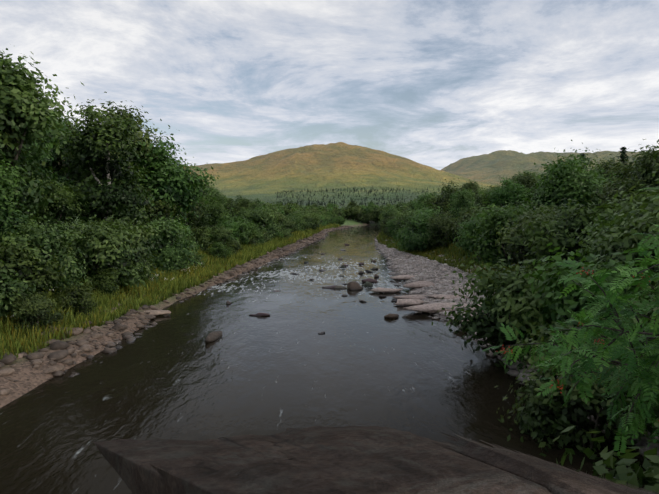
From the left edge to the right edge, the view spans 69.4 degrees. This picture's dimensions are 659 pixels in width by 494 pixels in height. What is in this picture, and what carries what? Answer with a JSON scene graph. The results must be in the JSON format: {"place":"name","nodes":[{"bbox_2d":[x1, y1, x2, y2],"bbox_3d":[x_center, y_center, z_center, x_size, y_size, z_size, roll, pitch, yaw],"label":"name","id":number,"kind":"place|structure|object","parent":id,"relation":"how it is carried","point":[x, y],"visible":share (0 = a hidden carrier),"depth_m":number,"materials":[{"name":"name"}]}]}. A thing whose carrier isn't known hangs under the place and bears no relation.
{"place":"outdoors","nodes":[
{"label":"outdoors","id":0,"kind":"place"},
{"bbox_2d":[0,225,648,493],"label":"river water","id":1,"kind":"structure","parent":0,"point":[283,366],"depth_m":20.49,"materials":[{"name":"grey liquid"}]},
{"bbox_2d":[205,244,404,342],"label":"river boulders","id":2,"kind":"object","parent":1,"relation":"in","point":[213,336],"visible":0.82,"depth_m":45.32,"materials":[{"name":"grey stone"}]},
{"bbox_2d":[0,142,658,446],"bbox_3d":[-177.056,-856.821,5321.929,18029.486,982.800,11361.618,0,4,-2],"label":"ground","id":3,"kind":"structure","parent":0,"point":[313,168],"depth_m":2935.34,"materials":[{"name":"green plant"}]},
{"bbox_2d":[0,251,39,316],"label":"bush","id":4,"kind":"object","parent":3,"relation":"on","point":[4,301],"visible":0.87,"depth_m":24.88,"materials":[{"name":"green plant"}]},
{"bbox_2d":[0,154,44,246],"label":"tree","id":5,"kind":"object","parent":3,"relation":"on","point":[10,217],"visible":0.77,"depth_m":32.13,"materials":[{"name":"green plant"}]},
{"bbox_2d":[0,81,49,212],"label":"tree","id":6,"kind":"object","parent":3,"relation":"on","point":[5,139],"visible":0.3,"depth_m":34.90,"materials":[{"name":"green plant"}]},
{"bbox_2d":[17,163,49,216],"bbox_3d":[-26.707,-2.839,39.611,5.689,9.254,5.956,2,5,29],"label":"tree","id":7,"kind":"object","parent":3,"relation":"on","point":[33,185],"depth_m":40.11,"materials":[{"name":"green plant"}]},
{"bbox_2d":[9,58,62,185],"bbox_3d":[-35.021,-9.370,49.480,13.235,20.561,12.642,3,5,34],"label":"tree","id":8,"kind":"object","parent":3,"relation":"on","point":[40,155],"visible":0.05,"depth_m":50.38,"materials":[{"name":"green plant"}]},
{"bbox_2d":[0,238,76,310],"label":"bush","id":9,"kind":"object","parent":3,"relation":"on","point":[21,267],"visible":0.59,"depth_m":27.28,"materials":[{"name":"green plant"}]},
{"bbox_2d":[5,289,73,333],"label":"shrub","id":10,"kind":"object","parent":3,"relation":"on","point":[33,309],"visible":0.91,"depth_m":24.68,"materials":[{"name":"green plant"}]},
{"bbox_2d":[0,48,83,217],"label":"tree","id":11,"kind":"object","parent":3,"relation":"on","point":[18,88],"visible":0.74,"depth_m":35.48,"materials":[{"name":"green plant"}]},
{"bbox_2d":[18,163,72,217],"bbox_3d":[-33.356,-4.946,50.415,9.903,11.608,10.644,4,5,41],"label":"tree","id":12,"kind":"object","parent":3,"relation":"on","point":[40,178],"visible":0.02,"depth_m":51.02,"materials":[{"name":"green plant"}]},
{"bbox_2d":[0,213,94,295],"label":"bush","id":13,"kind":"object","parent":3,"relation":"on","point":[47,241],"visible":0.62,"depth_m":30.15,"materials":[{"name":"green plant"}]},
{"bbox_2d":[14,232,94,273],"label":"bush","id":14,"kind":"object","parent":3,"relation":"on","point":[67,255],"visible":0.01,"depth_m":33.54,"materials":[{"name":"green plant"}]},
{"bbox_2d":[29,89,81,191],"bbox_3d":[-36.908,-9.771,59.106,12.368,19.845,12.776,3,5,40],"label":"tree","id":15,"kind":"object","parent":3,"relation":"on","point":[64,179],"visible":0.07,"depth_m":59.12,"materials":[{"name":"green plant"}]},
{"bbox_2d":[19,176,96,237],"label":"bush","id":16,"kind":"object","parent":3,"relation":"on","point":[62,206],"visible":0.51,"depth_m":41.88,"materials":[{"name":"green plant"}]},
{"bbox_2d":[38,116,92,233],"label":"tree","id":17,"kind":"object","parent":3,"relation":"on","point":[57,163],"visible":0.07,"depth_m":67.00,"materials":[{"name":"green plant"}]},
{"bbox_2d":[48,281,99,315],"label":"shrub","id":18,"kind":"object","parent":3,"relation":"on","point":[79,295],"visible":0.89,"depth_m":29.17,"materials":[{"name":"green plant"}]},
{"bbox_2d":[75,210,93,226],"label":"bush","id":19,"kind":"object","parent":3,"relation":"on","point":[85,218],"visible":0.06,"depth_m":84.09,"materials":[{"name":"green plant"}]},
{"bbox_2d":[40,207,146,290],"bbox_3d":[-18.040,0.112,37.331,8.208,6.540,7.973,3,5,36],"label":"bush","id":20,"kind":"object","parent":3,"relation":"on","point":[102,247],"visible":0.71,"depth_m":36.13,"materials":[{"name":"green plant"}]},
{"bbox_2d":[49,99,154,228],"bbox_3d":[-22.323,-6.516,47.037,9.836,15.782,10.160,-1,4,-12],"label":"tree","id":21,"kind":"object","parent":3,"relation":"on","point":[95,143],"visible":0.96,"depth_m":45.53,"materials":[{"name":"green plant"}]},
{"bbox_2d":[80,267,126,295],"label":"shrub","id":22,"kind":"object","parent":3,"relation":"on","point":[106,282],"visible":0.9,"depth_m":35.20,"materials":[{"name":"green plant"}]},
{"bbox_2d":[59,92,169,215],"bbox_3d":[-25.886,-8.687,58.126,11.993,18.632,11.456,-4,6,-43],"label":"tree","id":23,"kind":"object","parent":3,"relation":"on","point":[140,135],"visible":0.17,"depth_m":56.73,"materials":[{"name":"green plant"}]},
{"bbox_2d":[76,218,157,257],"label":"bush","id":24,"kind":"object","parent":3,"relation":"on","point":[121,228],"depth_m":43.97,"materials":[{"name":"green plant"}]},
{"bbox_2d":[71,207,163,281],"bbox_3d":[-18.064,-0.119,40.791,8.004,6.565,8.240,-4,6,-44],"label":"bush","id":25,"kind":"object","parent":3,"relation":"on","point":[142,252],"visible":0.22,"depth_m":40.19,"materials":[{"name":"green plant"}]},
{"bbox_2d":[96,173,180,228],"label":"bush","id":26,"kind":"object","parent":3,"relation":"on","point":[156,209],"visible":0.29,"depth_m":57.25,"materials":[{"name":"green plant"}]},
{"bbox_2d":[133,260,149,285],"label":"shrub","id":27,"kind":"object","parent":3,"relation":"on","point":[139,265],"visible":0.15,"depth_m":40.13,"materials":[{"name":"green plant"}]},
{"bbox_2d":[94,119,219,228],"bbox_3d":[-21.635,-7.937,61.247,14.277,16.734,15.345,1,4,10],"label":"tree","id":28,"kind":"object","parent":3,"relation":"on","point":[173,179],"visible":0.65,"depth_m":58.91,"materials":[{"name":"green plant"}]},
{"bbox_2d":[141,211,206,269],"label":"bush","id":29,"kind":"object","parent":3,"relation":"on","point":[165,236],"visible":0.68,"depth_m":48.03,"materials":[{"name":"green plant"}]},
{"bbox_2d":[158,245,189,272],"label":"shrub","id":30,"kind":"object","parent":3,"relation":"on","point":[174,259],"visible":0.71,"depth_m":46.94,"materials":[{"name":"green plant"}]},
{"bbox_2d":[0,225,352,395],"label":"bank rocks","id":31,"kind":"object","parent":3,"relation":"on","point":[59,356],"visible":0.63,"depth_m":26.81,"materials":[{"name":"grey stone"}]},
{"bbox_2d":[168,221,193,248],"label":"bush","id":32,"kind":"object","parent":3,"relation":"on","point":[188,230],"visible":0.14,"depth_m":58.24,"materials":[{"name":"green plant"}]},
{"bbox_2d":[177,165,212,226],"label":"tree","id":33,"kind":"object","parent":3,"relation":"on","point":[196,209],"visible":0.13,"depth_m":73.62,"materials":[{"name":"green plant"}]},
{"bbox_2d":[182,225,213,250],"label":"bush","id":34,"kind":"object","parent":3,"relation":"on","point":[201,234],"visible":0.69,"depth_m":62.03,"materials":[{"name":"green plant"}]},
{"bbox_2d":[191,253,204,266],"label":"shrub","id":35,"kind":"object","parent":3,"relation":"on","point":[197,257],"visible":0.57,"depth_m":53.32,"materials":[{"name":"green plant"}]},
{"bbox_2d":[185,193,216,229],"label":"bush","id":36,"kind":"object","parent":3,"relation":"on","point":[206,220],"visible":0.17,"depth_m":78.38,"materials":[{"name":"green plant"}]},
{"bbox_2d":[203,192,232,227],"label":"bush","id":37,"kind":"object","parent":3,"relation":"on","point":[217,208],"visible":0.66,"depth_m":84.86,"materials":[{"name":"green plant"}]},
{"bbox_2d":[209,186,226,204],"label":"bush","id":38,"kind":"object","parent":3,"relation":"on","point":[215,190],"visible":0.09,"depth_m":107.97,"materials":[{"name":"green plant"}]},
{"bbox_2d":[205,242,233,259],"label":"shrub","id":39,"kind":"object","parent":3,"relation":"on","point":[216,248],"visible":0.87,"depth_m":60.65,"materials":[{"name":"green plant"}]},
{"bbox_2d":[208,224,238,245],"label":"bush","id":40,"kind":"object","parent":3,"relation":"on","point":[222,233],"visible":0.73,"depth_m":67.35,"materials":[{"name":"green plant"}]},
{"bbox_2d":[208,220,240,242],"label":"bush","id":41,"kind":"object","parent":3,"relation":"on","point":[232,225],"visible":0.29,"depth_m":71.95,"materials":[{"name":"green plant"}]},
{"bbox_2d":[223,196,237,216],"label":"bush","id":42,"kind":"object","parent":3,"relation":"on","point":[228,204],"visible":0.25,"depth_m":117.90,"materials":[{"name":"green plant"}]},
{"bbox_2d":[222,239,242,254],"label":"shrub","id":43,"kind":"object","parent":3,"relation":"on","point":[235,245],"visible":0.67,"depth_m":66.79,"materials":[{"name":"green plant"}]},
{"bbox_2d":[217,212,263,244],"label":"bush","id":44,"kind":"object","parent":3,"relation":"on","point":[246,232],"visible":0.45,"depth_m":76.94,"materials":[{"name":"green plant"}]},
{"bbox_2d":[232,195,251,213],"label":"bush","id":45,"kind":"object","parent":3,"relation":"on","point":[239,206],"visible":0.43,"depth_m":132.59,"materials":[{"name":"green plant"}]},
{"bbox_2d":[235,207,248,218],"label":"bush","id":46,"kind":"object","parent":3,"relation":"on","point":[242,210],"visible":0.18,"depth_m":103.11,"materials":[{"name":"green plant"}]},
{"bbox_2d":[244,232,258,246],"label":"shrub","id":47,"kind":"object","parent":3,"relation":"on","point":[254,242],"visible":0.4,"depth_m":79.23,"materials":[{"name":"green plant"}]},
{"bbox_2d":[253,230,265,243],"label":"shrub","id":48,"kind":"object","parent":3,"relation":"on","point":[260,238],"visible":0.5,"depth_m":83.61,"materials":[{"name":"green plant"}]},
{"bbox_2d":[238,204,283,240],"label":"bush","id":49,"kind":"object","parent":3,"relation":"on","point":[266,224],"visible":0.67,"depth_m":91.61,"materials":[{"name":"green plant"}]},
{"bbox_2d":[265,202,286,216],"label":"bush","id":50,"kind":"object","parent":3,"relation":"on","point":[271,207],"visible":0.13,"depth_m":139.73,"materials":[{"name":"green plant"}]},
{"bbox_2d":[268,210,287,231],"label":"bush","id":51,"kind":"object","parent":3,"relation":"on","point":[281,220],"visible":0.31,"depth_m":108.12,"materials":[{"name":"green plant"}]},
{"bbox_2d":[94,426,466,493],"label":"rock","id":52,"kind":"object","parent":3,"relation":"on","point":[130,461],"visible":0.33,"depth_m":1.50,"materials":[{"name":"stone"}]},
{"bbox_2d":[150,435,551,493],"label":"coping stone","id":53,"kind":"object","parent":52,"relation":"on","point":[411,464],"visible":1,"depth_m":1.05,"materials":[{"name":"grey stone"}]},
{"bbox_2d":[438,431,657,493],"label":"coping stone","id":54,"kind":"object","parent":52,"relation":"on","point":[552,477],"visible":0.66,"depth_m":1.05,"materials":[{"name":"grey stone"}]},
{"bbox_2d":[281,205,295,217],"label":"bush","id":55,"kind":"object","parent":3,"relation":"on","point":[286,209],"visible":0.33,"depth_m":160.33,"materials":[{"name":"green plant"}]},
{"bbox_2d":[0,223,581,358],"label":"bank grass tufts","id":56,"kind":"object","parent":3,"relation":"on","point":[182,280],"visible":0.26,"depth_m":39.09,"materials":[{"name":"green plant"}]},
{"bbox_2d":[283,218,298,232],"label":"bush","id":57,"kind":"object","parent":3,"relation":"on","point":[289,224],"visible":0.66,"depth_m":119.19,"materials":[{"name":"green plant"}]},
{"bbox_2d":[286,216,302,231],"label":"bush","id":58,"kind":"object","parent":3,"relation":"on","point":[296,219],"visible":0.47,"depth_m":127.45,"materials":[{"name":"green plant"}]},
{"bbox_2d":[286,211,306,230],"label":"bush","id":59,"kind":"object","parent":3,"relation":"on","point":[299,217],"visible":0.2,"depth_m":132.89,"materials":[{"name":"green plant"}]},
{"bbox_2d":[291,209,315,229],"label":"bush","id":60,"kind":"object","parent":3,"relation":"on","point":[305,213],"visible":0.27,"depth_m":145.12,"materials":[{"name":"green plant"}]},
{"bbox_2d":[308,212,322,229],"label":"bush","id":61,"kind":"object","parent":3,"relation":"on","point":[317,222],"visible":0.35,"depth_m":158.69,"materials":[{"name":"green plant"}]},
{"bbox_2d":[347,206,355,219],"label":"bush","id":62,"kind":"object","parent":3,"relation":"on","point":[350,209],"visible":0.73,"depth_m":303.81,"materials":[{"name":"green plant"}]},
{"bbox_2d":[353,207,364,221],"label":"bush","id":63,"kind":"object","parent":3,"relation":"on","point":[359,215],"visible":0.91,"depth_m":304.45,"materials":[{"name":"green plant"}]},
{"bbox_2d":[360,212,373,223],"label":"bush","id":64,"kind":"object","parent":3,"relation":"on","point":[368,217],"visible":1,"depth_m":304.17,"materials":[{"name":"green plant"}]},
{"bbox_2d":[365,203,376,212],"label":"bush","id":65,"kind":"object","parent":3,"relation":"on","point":[369,207],"visible":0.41,"depth_m":309.34,"materials":[{"name":"green plant"}]},
{"bbox_2d":[371,207,380,224],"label":"bush","id":66,"kind":"object","parent":3,"relation":"on","point":[375,215],"visible":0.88,"depth_m":303.47,"materials":[{"name":"green plant"}]},
{"bbox_2d":[379,216,394,237],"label":"bush","id":67,"kind":"object","parent":3,"relation":"on","point":[385,229],"visible":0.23,"depth_m":107.34,"materials":[{"name":"green plant"}]},
{"bbox_2d":[378,207,402,227],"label":"bush","id":68,"kind":"object","parent":3,"relation":"on","point":[392,212],"visible":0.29,"depth_m":112.64,"materials":[{"name":"green plant"}]},
{"bbox_2d":[382,216,402,239],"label":"bush","id":69,"kind":"object","parent":3,"relation":"on","point":[389,222],"visible":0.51,"depth_m":98.70,"materials":[{"name":"green plant"}]},
{"bbox_2d":[390,207,413,231],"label":"bush","id":70,"kind":"object","parent":3,"relation":"on","point":[399,222],"visible":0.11,"depth_m":93.65,"materials":[{"name":"green plant"}]},
{"bbox_2d":[391,206,425,234],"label":"bush","id":71,"kind":"object","parent":3,"relation":"on","point":[407,220],"visible":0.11,"depth_m":83.74,"materials":[{"name":"green plant"}]},
{"bbox_2d":[388,204,446,251],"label":"bush","id":72,"kind":"object","parent":3,"relation":"on","point":[413,240],"visible":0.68,"depth_m":76.31,"materials":[{"name":"green plant"}]},
{"bbox_2d":[411,192,434,209],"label":"bush","id":73,"kind":"object","parent":3,"relation":"on","point":[423,199],"visible":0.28,"depth_m":104.57,"materials":[{"name":"green plant"}]},
{"bbox_2d":[423,208,459,247],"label":"bush","id":74,"kind":"object","parent":3,"relation":"on","point":[437,239],"visible":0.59,"depth_m":71.94,"materials":[{"name":"green plant"}]},
{"bbox_2d":[421,178,475,214],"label":"bush","id":75,"kind":"object","parent":3,"relation":"on","point":[443,202],"visible":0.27,"depth_m":91.53,"materials":[{"name":"green plant"}]},
{"bbox_2d":[435,206,481,246],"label":"bush","id":76,"kind":"object","parent":3,"relation":"on","point":[450,230],"visible":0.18,"depth_m":64.43,"materials":[{"name":"green plant"}]},
{"bbox_2d":[448,189,474,219],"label":"bush","id":77,"kind":"object","parent":3,"relation":"on","point":[453,196],"visible":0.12,"depth_m":85.28,"materials":[{"name":"green plant"}]},
{"bbox_2d":[448,187,478,222],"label":"bush","id":78,"kind":"object","parent":3,"relation":"on","point":[464,198],"visible":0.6,"depth_m":79.47,"materials":[{"name":"green plant"}]},
{"bbox_2d":[453,179,485,210],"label":"bush","id":79,"kind":"object","parent":3,"relation":"on","point":[474,186],"visible":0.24,"depth_m":91.50,"materials":[{"name":"green plant"}]},
{"bbox_2d":[449,209,500,261],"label":"bush","id":80,"kind":"object","parent":3,"relation":"on","point":[464,240],"visible":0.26,"depth_m":55.91,"materials":[{"name":"green plant"}]},
{"bbox_2d":[451,204,517,244],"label":"bush","id":81,"kind":"object","parent":3,"relation":"on","point":[467,219],"visible":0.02,"depth_m":58.56,"materials":[{"name":"green plant"}]},
{"bbox_2d":[461,199,534,267],"bbox_3d":[18.880,-1.338,49.181,9.905,7.237,10.650,0,4,-4],"label":"bush","id":82,"kind":"object","parent":3,"relation":"on","point":[492,222],"visible":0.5,"depth_m":48.06,"materials":[{"name":"green plant"}]},
{"bbox_2d":[473,184,523,210],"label":"bush","id":83,"kind":"object","parent":3,"relation":"on","point":[482,198],"visible":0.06,"depth_m":70.16,"materials":[{"name":"green plant"}]},
{"bbox_2d":[432,242,570,373],"bbox_3d":[8.805,2.699,22.986,7.162,5.875,7.374,-1,4,-7],"label":"bush","id":84,"kind":"object","parent":3,"relation":"on","point":[500,305],"visible":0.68,"depth_m":22.11,"materials":[{"name":"green plant"}]},
{"bbox_2d":[485,175,531,210],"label":"bush","id":85,"kind":"object","parent":3,"relation":"on","point":[509,191],"visible":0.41,"depth_m":65.50,"materials":[{"name":"green plant"}]},
{"bbox_2d":[369,237,658,459],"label":"gravel bar stones","id":86,"kind":"object","parent":3,"relation":"on","point":[412,300],"visible":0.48,"depth_m":43.32,"materials":[{"name":"grey stone"}]},
{"bbox_2d":[498,171,532,205],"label":"bush","id":87,"kind":"object","parent":3,"relation":"on","point":[512,178],"visible":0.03,"depth_m":79.13,"materials":[{"name":"green plant"}]},
{"bbox_2d":[513,169,538,212],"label":"bush","id":88,"kind":"object","parent":3,"relation":"on","point":[526,180],"visible":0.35,"depth_m":70.41,"materials":[{"name":"green plant"}]},
{"bbox_2d":[520,169,541,189],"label":"bush","id":89,"kind":"object","parent":3,"relation":"on","point":[534,176],"visible":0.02,"depth_m":86.17,"materials":[{"name":"green plant"}]},
{"bbox_2d":[486,202,582,277],"bbox_3d":[17.379,-0.848,39.488,8.423,6.711,8.182,-2,5,-29],"label":"bush","id":90,"kind":"object","parent":3,"relation":"on","point":[512,237],"visible":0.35,"depth_m":38.46,"materials":[{"name":"green plant"}]},
{"bbox_2d":[497,202,580,260],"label":"bush","id":91,"kind":"object","parent":3,"relation":"on","point":[552,209],"visible":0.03,"depth_m":40.80,"materials":[{"name":"green plant"}]},
{"bbox_2d":[510,140,614,219],"bbox_3d":[26.276,-5.346,52.213,11.627,12.680,10.818,-1,4,-19],"label":"bush","id":92,"kind":"object","parent":3,"relation":"on","point":[548,191],"visible":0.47,"depth_m":50.63,"materials":[{"name":"green plant"}]},
{"bbox_2d":[510,195,623,274],"bbox_3d":[16.950,-0.583,33.280,8.400,6.138,9.032,3,5,33],"label":"bush","id":93,"kind":"object","parent":3,"relation":"on","point":[562,234],"visible":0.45,"depth_m":32.65,"materials":[{"name":"green plant"}]},
{"bbox_2d":[482,188,658,455],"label":"rowan tree","id":94,"kind":"object","parent":3,"relation":"on","point":[641,374],"visible":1,"depth_m":5.11,"materials":[{"name":"green plant"}]},
{"bbox_2d":[495,316,658,459],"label":"bush","id":95,"kind":"object","parent":3,"relation":"on","point":[546,416],"visible":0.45,"depth_m":14.51,"materials":[{"name":"green plant"}]},
{"bbox_2d":[548,143,605,172],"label":"bush","id":96,"kind":"object","parent":3,"relation":"on","point":[588,160],"visible":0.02,"depth_m":77.41,"materials":[{"name":"green plant"}]},
{"bbox_2d":[498,242,658,396],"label":"bush","id":97,"kind":"object","parent":3,"relation":"on","point":[571,302],"visible":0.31,"depth_m":18.15,"materials":[{"name":"green plant"}]},
{"bbox_2d":[558,166,604,207],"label":"bush","id":98,"kind":"object","parent":3,"relation":"on","point":[589,177],"visible":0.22,"depth_m":49.48,"materials":[{"name":"green plant"}]},
{"bbox_2d":[585,164,613,194],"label":"bush","id":99,"kind":"object","parent":3,"relation":"on","point":[600,175],"visible":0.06,"depth_m":59.57,"materials":[{"name":"green plant"}]},
{"bbox_2d":[541,420,658,493],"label":"bush","id":100,"kind":"object","parent":3,"relation":"on","point":[622,473],"visible":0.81,"depth_m":9.80,"materials":[{"name":"green plant"}]},
{"bbox_2d":[572,203,634,286],"bbox_3d":[17.209,0.268,26.582,7.000,5.546,6.280,3,5,41],"label":"bush","id":101,"kind":"object","parent":3,"relation":"on","point":[587,228],"visible":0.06,"depth_m":26.94,"materials":[{"name":"green plant"}]},
{"bbox_2d":[590,155,629,207],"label":"bush","id":102,"kind":"object","parent":3,"relation":"on","point":[605,167],"visible":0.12,"depth_m":60.40,"materials":[{"name":"green plant"}]},
{"bbox_2d":[572,171,658,299],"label":"bush","id":103,"kind":"object","parent":3,"relation":"on","point":[654,193],"visible":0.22,"depth_m":23.10,"materials":[{"name":"green plant"}]},
{"bbox_2d":[577,187,658,296],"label":"bush","id":104,"kind":"object","parent":3,"relation":"on","point":[636,222],"visible":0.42,"depth_m":20.15,"materials":[{"name":"green plant"}]},
{"bbox_2d":[584,139,657,215],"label":"bush","id":105,"kind":"object","parent":3,"relation":"on","point":[624,174],"visible":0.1,"depth_m":42.26,"materials":[{"name":"green plant"}]},
{"bbox_2d":[617,147,628,165],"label":"spruce","id":106,"kind":"object","parent":3,"relation":"on","point":[623,154],"visible":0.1,"depth_m":82.36,"materials":[{"name":"green plant"}]},
{"bbox_2d":[606,139,658,211],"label":"tree","id":107,"kind":"object","parent":3,"relation":"on","point":[647,169],"visible":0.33,"depth_m":37.61,"materials":[{"name":"green plant"}]},
{"bbox_2d":[614,266,658,403],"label":"bush","id":108,"kind":"object","parent":3,"relation":"on","point":[635,319],"visible":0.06,"depth_m":14.10,"materials":[{"name":"green plant"}]},
{"bbox_2d":[630,212,658,340],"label":"bush","id":109,"kind":"object","parent":3,"relation":"on","point":[653,283],"visible":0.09,"depth_m":17.06,"materials":[{"name":"green plant"}]},
{"bbox_2d":[0,0,658,169],"label":"sky","id":110,"kind":"structure","parent":0,"point":[437,84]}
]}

